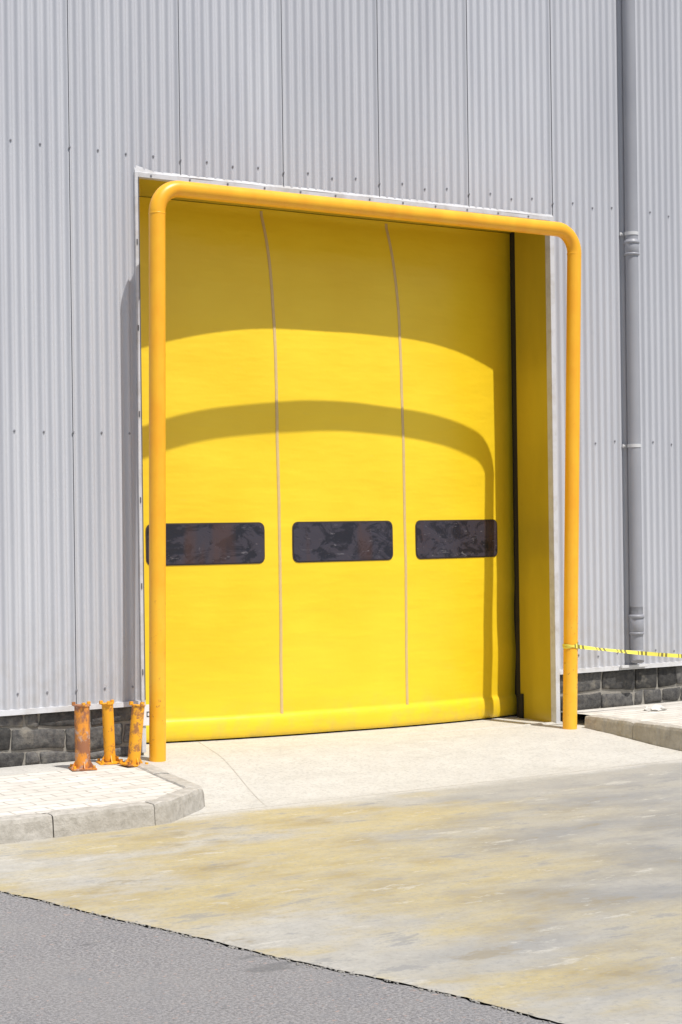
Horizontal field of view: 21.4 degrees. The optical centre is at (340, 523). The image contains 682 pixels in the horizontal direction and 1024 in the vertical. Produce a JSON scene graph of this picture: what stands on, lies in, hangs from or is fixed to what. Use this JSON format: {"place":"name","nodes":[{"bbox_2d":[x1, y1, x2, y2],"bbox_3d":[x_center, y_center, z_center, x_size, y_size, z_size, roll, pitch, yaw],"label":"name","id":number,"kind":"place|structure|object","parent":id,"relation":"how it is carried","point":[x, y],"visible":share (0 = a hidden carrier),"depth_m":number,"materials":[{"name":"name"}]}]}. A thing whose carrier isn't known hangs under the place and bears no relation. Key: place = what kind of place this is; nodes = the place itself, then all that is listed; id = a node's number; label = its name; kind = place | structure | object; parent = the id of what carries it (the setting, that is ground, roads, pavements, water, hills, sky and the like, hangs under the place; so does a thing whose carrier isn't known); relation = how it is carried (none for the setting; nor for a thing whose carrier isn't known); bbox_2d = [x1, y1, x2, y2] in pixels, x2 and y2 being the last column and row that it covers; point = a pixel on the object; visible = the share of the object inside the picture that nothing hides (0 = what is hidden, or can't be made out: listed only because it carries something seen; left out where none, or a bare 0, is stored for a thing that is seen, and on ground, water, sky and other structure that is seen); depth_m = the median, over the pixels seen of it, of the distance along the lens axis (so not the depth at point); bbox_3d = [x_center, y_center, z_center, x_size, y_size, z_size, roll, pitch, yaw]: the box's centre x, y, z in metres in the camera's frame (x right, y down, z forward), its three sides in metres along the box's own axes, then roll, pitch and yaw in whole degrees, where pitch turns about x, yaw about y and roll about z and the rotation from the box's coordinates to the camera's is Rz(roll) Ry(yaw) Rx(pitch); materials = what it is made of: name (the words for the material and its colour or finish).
{"place":"outdoors","nodes":[
{"label":"outdoors","id":0,"kind":"place"},
{"bbox_2d":[0,0,139,709],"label":"cladding","id":1,"kind":"structure","parent":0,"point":[69,589],"depth_m":12.70,"materials":[{"name":"metal"}]},
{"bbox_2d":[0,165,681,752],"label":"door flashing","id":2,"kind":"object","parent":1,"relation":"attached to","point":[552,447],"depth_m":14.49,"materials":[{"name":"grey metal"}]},
{"bbox_2d":[0,757,181,816],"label":"pavement","id":3,"kind":"structure","parent":0,"point":[45,792],"depth_m":11.35,"materials":[{"name":"grey concrete"}]},
{"bbox_2d":[68,701,96,770],"bbox_3d":[-1.763,1.444,12.276,0.170,0.458,0.170,-1,0,-18],"label":"bollard","id":4,"kind":"object","parent":3,"relation":"on","point":[82,762],"visible":1,"depth_m":12.23,"materials":[{"name":"metal"}]},
{"bbox_2d":[96,700,123,764],"bbox_3d":[-1.622,1.452,12.575,0.170,0.438,0.170,-3,1,-19],"label":"bollard","id":5,"kind":"object","parent":3,"relation":"on","point":[110,757],"visible":0.99,"depth_m":12.54,"materials":[{"name":"metal"}]},
{"bbox_2d":[117,701,147,766],"bbox_3d":[-1.416,1.451,12.446,0.170,0.438,0.170,6,-4,-34],"label":"bollard","id":6,"kind":"object","parent":3,"relation":"on","point":[135,738],"visible":1,"depth_m":12.41,"materials":[{"name":"metal"}]},
{"bbox_2d":[143,704,148,725],"bbox_3d":[-1.387,1.378,12.986,0.092,0.150,0.006,-1,0,-34],"label":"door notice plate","id":7,"kind":"object","parent":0,"point":[146,717],"depth_m":12.98,"materials":[{"name":"white plastic"}]},
{"bbox_2d":[0,893,554,1023],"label":"asphalt road","id":8,"kind":"structure","parent":0,"point":[58,965],"depth_m":6.97,"materials":[{"name":"grey asphalt"}]},
{"bbox_2d":[2,892,562,1023],"bbox_3d":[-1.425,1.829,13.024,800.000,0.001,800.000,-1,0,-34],"label":"ground","id":9,"kind":"structure","parent":0,"point":[300,961],"depth_m":7.42,"materials":[{"name":"grey"}]},
{"bbox_2d":[0,707,131,767],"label":"stone plinth","id":10,"kind":"structure","parent":9,"relation":"on","point":[38,738],"depth_m":12.62,"materials":[{"name":"grey stone"}]},
{"bbox_2d":[0,891,561,1023],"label":"joint crumbs","id":11,"kind":"object","parent":9,"relation":"on","point":[297,963],"visible":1,"depth_m":7.38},
{"bbox_2d":[560,666,681,720],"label":"stone plinth","id":12,"kind":"structure","parent":9,"relation":"on","point":[608,689],"depth_m":15.60,"materials":[{"name":"grey stone"}]},
{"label":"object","id":13,"kind":"object","parent":9,"relation":"on","visible":0},
{"bbox_2d":[139,179,550,721],"bbox_3d":[-0.054,-0.389,14.532,4.200,4.380,0.930,-1,0,-34],"label":"door recess lining","id":14,"kind":"object","parent":13,"relation":"attached to","point":[532,458],"depth_m":15.37,"materials":[{"name":"yellow metal"}]},
{"bbox_2d":[139,197,516,742],"bbox_3d":[-0.105,-0.414,14.559,4.025,4.210,0.260,-1,0,-34],"label":"door curtain","id":15,"kind":"object","parent":14,"relation":"attached to","point":[340,459],"depth_m":14.49,"materials":[{"name":"yellow plastic"}]},
{"bbox_2d":[147,524,263,563],"bbox_3d":[-1.033,0.155,13.882,0.968,0.303,0.018,-1,0,-26],"label":"vision window","id":16,"kind":"structure","parent":15,"relation":"in","point":[209,543],"depth_m":13.90,"materials":[{"name":"glass"}]},
{"bbox_2d":[146,522,264,565],"bbox_3d":[-1.036,0.155,13.886,0.988,0.323,0.019,-1,0,-26],"label":"window gasket","id":17,"kind":"object","parent":16,"relation":"attached to","point":[209,563],"depth_m":13.90,"materials":[{"name":"brown rubber"}]},
{"bbox_2d":[260,211,408,713],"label":"curtain seam strips","id":18,"kind":"object","parent":15,"relation":"attached to","point":[278,467],"visible":1,"depth_m":14.29,"materials":[{"name":"grey plastic"}]},
{"bbox_2d":[292,521,392,562],"bbox_3d":[0.022,0.141,14.514,0.975,0.323,0.010,-1,0,-34],"label":"window gasket","id":19,"kind":"object","parent":15,"relation":"attached to","point":[337,522],"depth_m":14.46,"materials":[{"name":"brown rubber"}]},
{"bbox_2d":[294,522,391,560],"bbox_3d":[0.024,0.141,14.511,0.955,0.303,0.010,-1,0,-34],"label":"vision window","id":20,"kind":"structure","parent":15,"relation":"attached to","point":[342,541],"depth_m":14.50,"materials":[{"name":"glass"}]},
{"bbox_2d":[417,521,496,557],"bbox_3d":[0.994,0.129,15.249,0.965,0.303,0.018,-1,0,-42],"label":"vision window","id":21,"kind":"structure","parent":15,"relation":"attached to","point":[436,539],"depth_m":15.22,"materials":[{"name":"glass"}]},
{"bbox_2d":[415,519,497,558],"bbox_3d":[0.991,0.129,15.252,0.985,0.323,0.019,-1,0,-42],"label":"window gasket","id":22,"kind":"object","parent":21,"relation":"attached to","point":[450,557],"depth_m":15.16,"materials":[{"name":"brown rubber"}]},
{"bbox_2d":[510,232,523,717],"bbox_3d":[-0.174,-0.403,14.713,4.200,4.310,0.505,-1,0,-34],"label":"door side guide","id":23,"kind":"object","parent":14,"relation":"attached to","point":[520,704],"depth_m":15.63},
{"bbox_2d":[548,0,681,669],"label":"cladding","id":24,"kind":"structure","parent":13,"relation":"attached to","point":[585,66],"depth_m":15.55,"materials":[{"name":"metal"}]},
{"bbox_2d":[620,0,646,667],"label":"drain downpipe","id":25,"kind":"object","parent":24,"relation":"attached to","point":[633,445],"visible":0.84,"depth_m":15.50,"materials":[{"name":"plastic"}]},
{"bbox_2d":[0,715,681,1023],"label":"concrete driveway","id":26,"kind":"structure","parent":0,"point":[520,865],"depth_m":9.45,"materials":[{"name":"beige concrete"}]},
{"bbox_2d":[0,759,204,843],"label":"kerb","id":27,"kind":"structure","parent":26,"relation":"on","point":[187,799],"depth_m":10.53,"materials":[{"name":"concrete"}]},
{"bbox_2d":[148,181,581,761],"bbox_3d":[0.321,-0.365,13.745,4.024,4.186,0.161,-1,0,-34],"label":"door guard pipe frame","id":28,"kind":"object","parent":26,"relation":"on","point":[164,195],"visible":0.98,"depth_m":13.21,"materials":[{"name":"paint"}]},
{"bbox_2d":[562,643,681,657],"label":"caution tape","id":29,"kind":"object","parent":28,"relation":"attached to","point":[577,646],"visible":1,"depth_m":15.02,"materials":[{"name":"plastic"}]},
{"bbox_2d":[584,714,681,750],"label":"kerb","id":30,"kind":"structure","parent":26,"relation":"on","point":[666,735],"depth_m":14.17,"materials":[{"name":"concrete"}]},
{"bbox_2d":[133,0,549,214],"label":"cladding above door","id":31,"kind":"structure","parent":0,"point":[435,98],"depth_m":14.05,"materials":[{"name":"grey metal"}]},
{"bbox_2d":[10,139,674,694],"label":"cladding screws","id":32,"kind":"object","parent":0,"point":[336,195],"visible":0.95,"depth_m":13.74,"materials":[{"name":"grey metal"}]},
{"bbox_2d":[577,701,681,725],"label":"pavement","id":33,"kind":"structure","parent":0,"point":[672,714],"depth_m":15.04,"materials":[{"name":"grey concrete"}]},
{"bbox_2d":[644,704,666,710],"bbox_3d":[2.656,1.550,15.225,0.235,0.043,0.170,-1,0,-34],"label":"rubble piece","id":34,"kind":"object","parent":33,"relation":"on","point":[655,707],"visible":1,"depth_m":15.17,"materials":[{"name":"stone"}]}
]}

